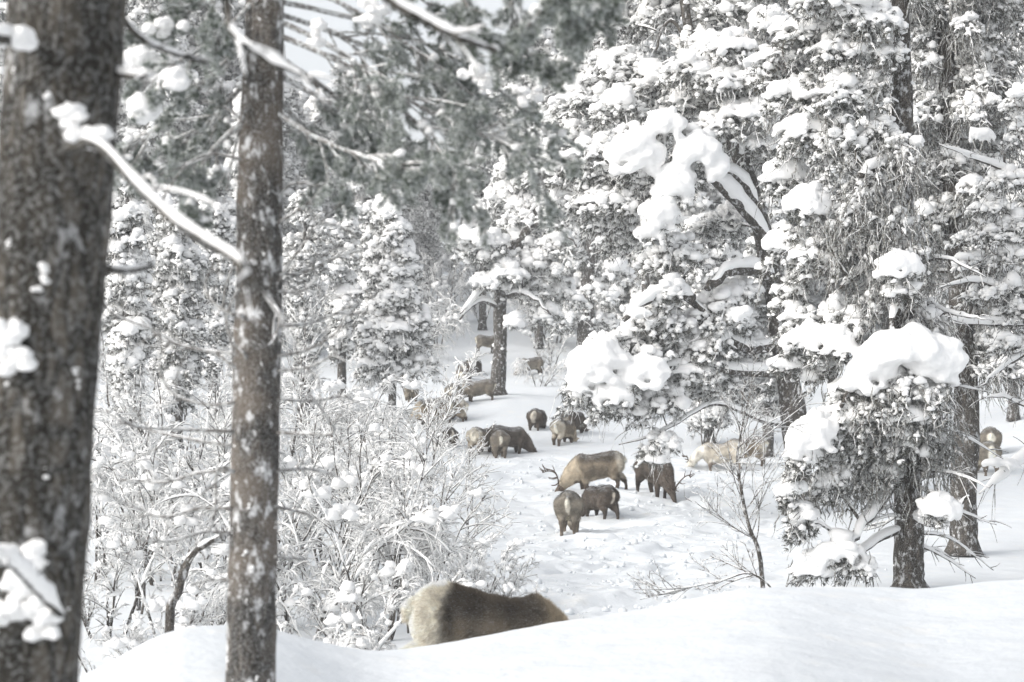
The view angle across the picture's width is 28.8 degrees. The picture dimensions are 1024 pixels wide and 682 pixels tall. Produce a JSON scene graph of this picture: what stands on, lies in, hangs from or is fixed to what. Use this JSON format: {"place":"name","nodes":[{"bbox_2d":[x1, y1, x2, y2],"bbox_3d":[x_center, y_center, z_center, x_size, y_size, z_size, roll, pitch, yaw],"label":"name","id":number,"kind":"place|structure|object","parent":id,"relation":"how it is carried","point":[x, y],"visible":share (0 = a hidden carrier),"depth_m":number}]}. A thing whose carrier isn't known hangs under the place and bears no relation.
{"place":"outdoors","nodes":[
{"label":"outdoors","id":0,"kind":"place"},
{"bbox_2d":[175,0,540,156],"label":"sky","id":1,"kind":"structure","parent":0,"point":[311,62]},
{"bbox_2d":[79,184,1023,681],"bbox_3d":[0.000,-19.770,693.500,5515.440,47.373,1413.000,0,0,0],"label":"ground","id":2,"kind":"structure","parent":0,"point":[951,622],"depth_m":22.97},
{"bbox_2d":[94,287,167,458],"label":"frosted birch","id":3,"kind":"object","parent":2,"relation":"on","point":[104,389],"visible":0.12,"depth_m":42.71},
{"bbox_2d":[85,408,178,581],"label":"frosted birch","id":4,"kind":"object","parent":2,"relation":"on","point":[99,429],"visible":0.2,"depth_m":27.41},
{"bbox_2d":[100,170,167,470],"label":"pine","id":5,"kind":"object","parent":2,"relation":"on","point":[128,242],"visible":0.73,"depth_m":39.70},
{"bbox_2d":[81,480,205,646],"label":"frosted birch","id":6,"kind":"object","parent":2,"relation":"on","point":[104,562],"visible":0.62,"depth_m":21.75},
{"bbox_2d":[79,597,208,672],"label":"frosted birch","id":7,"kind":"object","parent":2,"relation":"on","point":[131,642],"visible":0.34,"depth_m":18.08},
{"bbox_2d":[89,378,199,613],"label":"frosted birch","id":8,"kind":"object","parent":2,"relation":"on","point":[152,464],"visible":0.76,"depth_m":24.03},
{"bbox_2d":[0,0,294,681],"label":"pine","id":9,"kind":"object","parent":2,"relation":"on","point":[65,71],"visible":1,"depth_m":6.33},
{"bbox_2d":[223,0,336,105],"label":"bough","id":10,"kind":"object","parent":9,"relation":"attached to","point":[274,58],"visible":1,"depth_m":5.59},
{"bbox_2d":[382,0,498,74],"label":"bough","id":11,"kind":"object","parent":9,"relation":"attached to","point":[443,28],"visible":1,"depth_m":6.19},
{"bbox_2d":[95,386,213,483],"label":"frosted birch","id":12,"kind":"object","parent":2,"relation":"on","point":[165,410],"visible":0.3,"depth_m":37.49},
{"bbox_2d":[94,595,216,658],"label":"frosted birch","id":13,"kind":"object","parent":2,"relation":"on","point":[155,606],"visible":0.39,"depth_m":18.45},
{"bbox_2d":[87,452,230,558],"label":"frosted birch","id":14,"kind":"object","parent":2,"relation":"on","point":[226,455],"visible":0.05,"depth_m":31.17},
{"bbox_2d":[91,437,230,585],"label":"frosted birch","id":15,"kind":"object","parent":2,"relation":"on","point":[100,478],"visible":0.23,"depth_m":26.08},
{"bbox_2d":[116,0,206,257],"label":"forest pine","id":16,"kind":"object","parent":2,"relation":"on","point":[141,9],"visible":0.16,"depth_m":98.92},
{"bbox_2d":[99,521,226,636],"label":"frosted birch","id":17,"kind":"object","parent":2,"relation":"on","point":[196,589],"visible":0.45,"depth_m":21.10},
{"bbox_2d":[137,519,228,624],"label":"frosted birch","id":18,"kind":"object","parent":2,"relation":"on","point":[162,548],"visible":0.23,"depth_m":22.23},
{"bbox_2d":[144,192,224,451],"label":"pine","id":19,"kind":"object","parent":2,"relation":"on","point":[178,277],"visible":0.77,"depth_m":45.53},
{"bbox_2d":[107,360,283,563],"bbox_3d":[-4.850,1.947,29.561,2.883,3.323,2.335,0,0,-5],"label":"frosted birch","id":20,"kind":"object","parent":2,"relation":"on","point":[152,436],"visible":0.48,"depth_m":29.25},
{"bbox_2d":[164,523,229,633],"bbox_3d":[-2.450,2.257,15.473,0.555,1.712,0.167,0,0,0],"label":"broken snag","id":21,"kind":"object","parent":2,"relation":"on","point":[175,595],"visible":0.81,"depth_m":15.47},
{"bbox_2d":[172,365,232,541],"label":"frosted birch","id":22,"kind":"object","parent":2,"relation":"on","point":[222,438],"visible":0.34,"depth_m":32.40},
{"bbox_2d":[94,394,310,497],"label":"frosted birch","id":23,"kind":"object","parent":2,"relation":"on","point":[135,429],"visible":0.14,"depth_m":39.69},
{"bbox_2d":[186,164,235,435],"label":"pine","id":24,"kind":"object","parent":2,"relation":"on","point":[224,230],"visible":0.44,"depth_m":53.59},
{"bbox_2d":[194,339,232,401],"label":"frosted birch","id":25,"kind":"object","parent":2,"relation":"on","point":[229,357],"visible":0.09,"depth_m":61.18},
{"bbox_2d":[137,444,302,591],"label":"frosted birch","id":26,"kind":"object","parent":2,"relation":"on","point":[290,462],"visible":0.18,"depth_m":24.84},
{"bbox_2d":[180,0,297,242],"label":"forest pine","id":27,"kind":"object","parent":2,"relation":"on","point":[235,66],"visible":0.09,"depth_m":105.78},
{"bbox_2d":[186,359,307,465],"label":"frosted birch","id":28,"kind":"object","parent":2,"relation":"on","point":[217,385],"visible":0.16,"depth_m":41.90},
{"bbox_2d":[164,432,341,575],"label":"frosted birch","id":29,"kind":"object","parent":2,"relation":"on","point":[190,462],"visible":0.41,"depth_m":27.94},
{"bbox_2d":[221,88,289,349],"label":"forest pine","id":30,"kind":"object","parent":2,"relation":"on","point":[236,104],"visible":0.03,"depth_m":98.38},
{"bbox_2d":[222,76,305,311],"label":"forest pine","id":31,"kind":"object","parent":2,"relation":"on","point":[289,170],"visible":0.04,"depth_m":107.10},
{"bbox_2d":[189,388,375,457],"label":"frosted birch","id":32,"kind":"object","parent":2,"relation":"on","point":[310,425],"visible":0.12,"depth_m":51.17},
{"bbox_2d":[204,619,386,649],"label":"frosted birch","id":33,"kind":"object","parent":2,"relation":"on","point":[362,642],"visible":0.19,"depth_m":17.91},
{"bbox_2d":[213,279,394,543],"bbox_3d":[-3.646,1.154,34.211,3.307,4.967,3.026,0,0,0],"label":"sapling","id":34,"kind":"object","parent":2,"relation":"on","point":[293,444],"visible":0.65,"depth_m":33.84},
{"bbox_2d":[230,377,385,549],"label":"frosted birch","id":35,"kind":"object","parent":2,"relation":"on","point":[337,385],"visible":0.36,"depth_m":34.79},
{"bbox_2d":[282,187,338,447],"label":"pine","id":36,"kind":"object","parent":2,"relation":"on","point":[293,243],"visible":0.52,"depth_m":57.70},
{"bbox_2d":[289,86,333,212],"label":"forest pine","id":37,"kind":"object","parent":2,"relation":"on","point":[296,106],"visible":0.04,"depth_m":133.13},
{"bbox_2d":[145,477,478,633],"bbox_3d":[-2.209,2.507,22.165,4.171,2.009,2.893,0,0,30],"label":"frosted birch","id":38,"kind":"object","parent":2,"relation":"on","point":[431,516],"visible":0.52,"depth_m":21.64},
{"bbox_2d":[214,405,410,507],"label":"frosted birch","id":39,"kind":"object","parent":2,"relation":"on","point":[379,417],"visible":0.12,"depth_m":42.55},
{"bbox_2d":[302,91,336,228],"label":"forest pine","id":40,"kind":"object","parent":2,"relation":"on","point":[314,113],"visible":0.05,"depth_m":138.67},
{"bbox_2d":[226,357,423,571],"bbox_3d":[-2.866,2.011,30.002,3.104,3.530,2.805,0,0,-2],"label":"frosted birch","id":41,"kind":"object","parent":2,"relation":"on","point":[372,427],"visible":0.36,"depth_m":30.16},
{"bbox_2d":[212,527,439,626],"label":"frosted birch","id":42,"kind":"object","parent":2,"relation":"on","point":[284,549],"visible":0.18,"depth_m":22.55},
{"bbox_2d":[228,440,443,606],"bbox_3d":[-2.058,2.281,23.811,3.255,2.409,2.160,0,0,39],"label":"frosted birch","id":43,"kind":"object","parent":2,"relation":"on","point":[349,480],"visible":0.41,"depth_m":23.47},
{"bbox_2d":[188,554,486,649],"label":"frosted birch","id":44,"kind":"object","parent":2,"relation":"on","point":[395,599],"visible":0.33,"depth_m":19.12},
{"bbox_2d":[318,206,364,430],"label":"pine","id":45,"kind":"object","parent":2,"relation":"on","point":[345,276],"visible":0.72,"depth_m":65.71},
{"bbox_2d":[325,131,361,267],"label":"forest pine","id":46,"kind":"object","parent":2,"relation":"on","point":[333,204],"visible":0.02,"depth_m":138.65},
{"bbox_2d":[330,60,362,122],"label":"forest pine","id":47,"kind":"object","parent":2,"relation":"on","point":[332,71],"visible":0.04,"depth_m":170.97},
{"bbox_2d":[281,359,412,433],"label":"frosted birch","id":48,"kind":"object","parent":2,"relation":"on","point":[370,385],"visible":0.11,"depth_m":61.18},
{"bbox_2d":[292,555,413,650],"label":"frosted birch","id":49,"kind":"object","parent":2,"relation":"on","point":[347,594],"visible":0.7,"depth_m":19.12},
{"bbox_2d":[333,149,379,304],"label":"pine","id":50,"kind":"object","parent":2,"relation":"on","point":[363,205],"visible":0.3,"depth_m":87.35},
{"bbox_2d":[290,363,427,461],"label":"frosted birch","id":51,"kind":"object","parent":2,"relation":"on","point":[414,384],"visible":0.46,"depth_m":49.14},
{"bbox_2d":[294,426,428,541],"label":"frosted birch","id":52,"kind":"object","parent":2,"relation":"on","point":[423,439],"visible":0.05,"depth_m":37.13},
{"bbox_2d":[92,0,631,681],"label":"second pine","id":53,"kind":"object","parent":2,"relation":"on","point":[408,168],"visible":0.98,"depth_m":9.70},
{"bbox_2d":[293,399,438,583],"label":"frosted birch","id":54,"kind":"object","parent":2,"relation":"on","point":[356,472],"visible":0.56,"depth_m":26.37},
{"bbox_2d":[331,99,407,223],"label":"forest pine","id":55,"kind":"object","parent":2,"relation":"on","point":[368,111],"visible":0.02,"depth_m":143.78},
{"bbox_2d":[284,298,455,370],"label":"frosted birch","id":56,"kind":"object","parent":2,"relation":"on","point":[430,304],"visible":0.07,"depth_m":91.24},
{"bbox_2d":[334,391,419,496],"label":"frosted birch","id":57,"kind":"object","parent":2,"relation":"on","point":[383,417],"visible":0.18,"depth_m":42.57},
{"bbox_2d":[278,407,492,640],"bbox_3d":[-1.393,2.102,21.603,2.195,2.762,2.429,0,0,8],"label":"frosted birch","id":58,"kind":"object","parent":2,"relation":"on","point":[347,509],"visible":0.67,"depth_m":21.53},
{"bbox_2d":[335,407,459,528],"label":"frosted birch","id":59,"kind":"object","parent":2,"relation":"on","point":[389,438],"visible":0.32,"depth_m":28.42},
{"bbox_2d":[348,185,449,445],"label":"young pine","id":60,"kind":"object","parent":2,"relation":"on","point":[398,338],"visible":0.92,"depth_m":59.41},
{"bbox_2d":[353,304,475,360],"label":"frosted birch","id":61,"kind":"object","parent":2,"relation":"on","point":[457,316],"visible":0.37,"depth_m":94.24},
{"bbox_2d":[406,397,452,424],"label":"reindeer","id":62,"kind":"object","parent":2,"relation":"on","point":[420,403],"visible":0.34,"depth_m":66.79},
{"bbox_2d":[405,145,460,321],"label":"pine","id":63,"kind":"object","parent":2,"relation":"on","point":[427,235],"visible":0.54,"depth_m":119.14},
{"bbox_2d":[403,213,462,319],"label":"frosted birch","id":64,"kind":"object","parent":2,"relation":"on","point":[447,260],"visible":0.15,"depth_m":117.90},
{"bbox_2d":[356,482,512,634],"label":"frosted birch","id":65,"kind":"object","parent":2,"relation":"on","point":[480,493],"visible":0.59,"depth_m":21.62},
{"bbox_2d":[370,379,501,529],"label":"sapling","id":66,"kind":"object","parent":2,"relation":"on","point":[435,403],"visible":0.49,"depth_m":27.86},
{"bbox_2d":[418,244,469,348],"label":"frosted birch","id":67,"kind":"object","parent":2,"relation":"on","point":[435,285],"visible":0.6,"depth_m":101.04},
{"bbox_2d":[422,271,470,331],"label":"frosted birch","id":68,"kind":"object","parent":2,"relation":"on","point":[444,285],"visible":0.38,"depth_m":112.21},
{"bbox_2d":[407,538,493,580],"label":"frosted birch","id":69,"kind":"object","parent":2,"relation":"on","point":[482,540],"visible":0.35,"depth_m":25.00},
{"bbox_2d":[417,346,488,504],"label":"bent birch","id":70,"kind":"object","parent":2,"relation":"on","point":[472,363],"visible":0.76,"depth_m":32.96},
{"bbox_2d":[424,422,521,571],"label":"sapling","id":71,"kind":"object","parent":2,"relation":"on","point":[474,453],"visible":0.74,"depth_m":25.90},
{"bbox_2d":[444,527,502,582],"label":"frosted birch","id":72,"kind":"object","parent":2,"relation":"on","point":[474,571],"visible":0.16,"depth_m":27.12},
{"bbox_2d":[430,253,519,322],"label":"frosted birch","id":73,"kind":"object","parent":2,"relation":"on","point":[469,291],"visible":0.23,"depth_m":120.27},
{"bbox_2d":[446,88,508,330],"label":"pine","id":74,"kind":"object","parent":2,"relation":"on","point":[482,324],"visible":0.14,"depth_m":111.36},
{"bbox_2d":[426,534,528,593],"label":"frosted birch","id":75,"kind":"object","parent":2,"relation":"on","point":[481,567],"visible":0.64,"depth_m":24.07},
{"bbox_2d":[465,426,490,454],"bbox_3d":[-0.890,3.031,58.990,0.988,1.083,1.455,0,0,0],"label":"reindeer","id":76,"kind":"object","parent":2,"relation":"on","point":[473,434],"visible":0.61,"depth_m":58.43},
{"bbox_2d":[462,378,496,401],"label":"reindeer","id":77,"kind":"object","parent":2,"relation":"on","point":[486,386],"visible":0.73,"depth_m":71.27},
{"bbox_2d":[398,578,568,648],"bbox_3d":[-0.164,2.667,16.871,2.068,1.321,0.764,0,0,0],"label":"elk","id":78,"kind":"object","parent":2,"relation":"on","point":[438,612],"visible":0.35,"depth_m":16.66},
{"bbox_2d":[475,334,506,353],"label":"reindeer","id":79,"kind":"object","parent":2,"relation":"on","point":[484,341],"visible":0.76,"depth_m":97.47},
{"bbox_2d":[455,529,538,597],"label":"frosted birch","id":80,"kind":"object","parent":2,"relation":"on","point":[510,568],"visible":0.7,"depth_m":24.99},
{"bbox_2d":[490,429,510,457],"bbox_3d":[-0.349,3.070,58.037,0.659,1.072,1.594,0,0,0],"label":"reindeer","id":81,"kind":"object","parent":2,"relation":"on","point":[499,440],"visible":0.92,"depth_m":57.41},
{"bbox_2d":[487,424,537,453],"bbox_3d":[0.027,3.034,59.157,1.619,1.183,1.033,0,0,0],"label":"elk","id":82,"kind":"object","parent":2,"relation":"on","point":[521,438],"visible":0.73,"depth_m":59.04},
{"bbox_2d":[482,54,564,347],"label":"pine","id":83,"kind":"object","parent":2,"relation":"on","point":[539,330],"visible":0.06,"depth_m":99.53},
{"bbox_2d":[449,101,599,394],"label":"umbrella pine","id":84,"kind":"object","parent":2,"relation":"on","point":[507,275],"visible":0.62,"depth_m":72.71},
{"bbox_2d":[513,357,542,374],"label":"reindeer","id":85,"kind":"object","parent":2,"relation":"on","point":[535,363],"visible":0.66,"depth_m":90.61},
{"bbox_2d":[498,26,561,254],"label":"forest pine","id":86,"kind":"object","parent":2,"relation":"on","point":[545,42],"visible":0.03,"depth_m":135.41},
{"bbox_2d":[485,292,576,345],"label":"frosted birch","id":87,"kind":"object","parent":2,"relation":"on","point":[527,311],"visible":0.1,"depth_m":103.41},
{"bbox_2d":[526,408,547,430],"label":"reindeer","id":88,"kind":"object","parent":2,"relation":"on","point":[536,418],"visible":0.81,"depth_m":65.24},
{"bbox_2d":[510,358,567,386],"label":"frosted birch","id":89,"kind":"object","parent":2,"relation":"on","point":[520,366],"visible":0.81,"depth_m":83.95},
{"bbox_2d":[519,329,576,369],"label":"frosted birch","id":90,"kind":"object","parent":2,"relation":"on","point":[548,346],"visible":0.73,"depth_m":91.68},
{"bbox_2d":[549,418,579,445],"bbox_3d":[1.655,2.911,62.048,1.035,1.106,1.503,0,0,0],"label":"reindeer","id":91,"kind":"object","parent":2,"relation":"on","point":[560,430],"visible":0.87,"depth_m":61.60},
{"bbox_2d":[552,490,584,535],"bbox_3d":[1.090,3.339,38.543,0.656,1.032,1.526,0,0,0],"label":"reindeer","id":92,"kind":"object","parent":2,"relation":"on","point":[568,508],"visible":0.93,"depth_m":37.96},
{"bbox_2d":[559,411,589,432],"bbox_3d":[2.039,2.750,64.638,1.082,1.079,1.436,0,0,0],"label":"reindeer","id":93,"kind":"object","parent":2,"relation":"on","point":[576,421],"visible":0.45,"depth_m":64.40},
{"bbox_2d":[539,450,627,491],"bbox_3d":[1.693,3.148,46.712,2.105,1.224,0.733,0,0,0],"label":"reindeer","id":94,"kind":"object","parent":2,"relation":"on","point":[583,470],"visible":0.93,"depth_m":46.52},
{"bbox_2d":[542,15,636,331],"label":"forest pine","id":95,"kind":"object","parent":2,"relation":"on","point":[625,294],"visible":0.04,"depth_m":97.49},
{"bbox_2d":[548,41,641,345],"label":"slope pine","id":96,"kind":"object","parent":2,"relation":"on","point":[591,287],"visible":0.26,"depth_m":89.69},
{"bbox_2d":[581,484,619,518],"bbox_3d":[1.802,3.457,41.965,0.962,0.962,1.239,0,0,0],"label":"elk","id":97,"kind":"object","parent":2,"relation":"on","point":[603,499],"visible":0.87,"depth_m":41.54},
{"bbox_2d":[609,252,664,331],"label":"forest pine","id":98,"kind":"object","parent":2,"relation":"on","point":[637,292],"visible":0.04,"depth_m":96.86},
{"bbox_2d":[599,0,695,417],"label":"pine","id":99,"kind":"object","parent":2,"relation":"on","point":[664,49],"visible":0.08,"depth_m":69.24},
{"bbox_2d":[633,456,693,502],"bbox_3d":[3.410,3.127,45.034,1.326,1.176,1.974,0,0,0],"label":"elk","id":100,"kind":"object","parent":2,"relation":"on","point":[666,481],"visible":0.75,"depth_m":44.90},
{"bbox_2d":[515,0,821,515],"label":"tree","id":101,"kind":"object","parent":2,"relation":"on","point":[652,353],"visible":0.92,"depth_m":40.77},
{"bbox_2d":[371,453,1011,624],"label":"snow clods","id":102,"kind":"object","parent":2,"relation":"on","point":[570,611],"visible":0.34,"depth_m":34.17},
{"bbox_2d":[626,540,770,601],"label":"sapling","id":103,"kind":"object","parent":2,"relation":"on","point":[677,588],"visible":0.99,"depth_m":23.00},
{"bbox_2d":[661,391,737,444],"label":"frosted birch","id":104,"kind":"object","parent":2,"relation":"on","point":[700,415],"visible":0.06,"depth_m":59.97},
{"bbox_2d":[658,1,759,287],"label":"forest pine","id":105,"kind":"object","parent":2,"relation":"on","point":[697,207],"visible":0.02,"depth_m":96.12},
{"bbox_2d":[682,440,743,471],"bbox_3d":[5.444,3.200,53.703,1.739,1.094,0.651,0,0,0],"label":"elk","id":106,"kind":"object","parent":2,"relation":"on","point":[706,453],"visible":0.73,"depth_m":53.58},
{"bbox_2d":[679,214,747,444],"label":"pine","id":107,"kind":"object","parent":2,"relation":"on","point":[710,422],"visible":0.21,"depth_m":61.56},
{"bbox_2d":[706,30,788,359],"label":"forest pine","id":108,"kind":"object","parent":2,"relation":"on","point":[742,244],"visible":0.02,"depth_m":97.11},
{"bbox_2d":[730,436,769,465],"bbox_3d":[6.296,3.124,54.778,1.555,1.091,0.803,0,0,0],"label":"elk","id":109,"kind":"object","parent":2,"relation":"on","point":[760,455],"visible":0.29,"depth_m":54.53},
{"bbox_2d":[743,196,786,456],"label":"pine","id":110,"kind":"object","parent":2,"relation":"on","point":[747,253],"visible":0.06,"depth_m":57.84},
{"bbox_2d":[684,343,850,587],"bbox_3d":[3.050,1.631,24.081,2.006,3.264,2.068,0,0,0],"label":"sapling","id":111,"kind":"object","parent":2,"relation":"on","point":[740,486],"visible":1,"depth_m":23.98},
{"bbox_2d":[765,3,841,314],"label":"forest pine","id":112,"kind":"object","parent":2,"relation":"on","point":[821,291],"visible":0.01,"depth_m":106.17},
{"bbox_2d":[787,6,884,401],"bbox_3d":[9.573,-4.133,60.032,3.969,14.950,4.433,0,0,0],"label":"pine","id":113,"kind":"object","parent":2,"relation":"on","point":[830,180],"visible":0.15,"depth_m":59.27},
{"bbox_2d":[741,0,1010,588],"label":"cushion pine","id":114,"kind":"object","parent":2,"relation":"on","point":[899,375],"visible":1,"depth_m":25.34},
{"bbox_2d":[837,0,925,329],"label":"forest pine","id":115,"kind":"object","parent":2,"relation":"on","point":[886,310],"visible":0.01,"depth_m":105.09},
{"bbox_2d":[884,28,963,477],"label":"pine","id":116,"kind":"object","parent":2,"relation":"on","point":[917,85],"visible":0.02,"depth_m":47.80},
{"bbox_2d":[844,0,1023,555],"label":"lichen spruce","id":117,"kind":"object","parent":2,"relation":"on","point":[974,89],"visible":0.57,"depth_m":32.72},
{"bbox_2d":[932,82,1023,519],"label":"frosted pine","id":118,"kind":"object","parent":2,"relation":"on","point":[1002,178],"visible":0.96,"depth_m":27.50},
{"bbox_2d":[977,441,1002,475],"bbox_3d":[11.275,2.873,47.540,0.672,1.084,1.608,0,0,0],"label":"elk","id":119,"kind":"object","parent":2,"relation":"on","point":[984,453],"visible":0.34,"depth_m":46.89},
{"bbox_2d":[980,426,1002,446],"bbox_3d":[12.573,2.757,52.652,0.717,1.090,1.611,0,0,0],"label":"reindeer","id":120,"kind":"object","parent":2,"relation":"on","point":[992,434],"visible":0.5,"depth_m":52.00},
{"bbox_2d":[967,26,1023,420],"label":"pine","id":121,"kind":"object","parent":2,"relation":"on","point":[1012,413],"visible":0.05,"depth_m":59.42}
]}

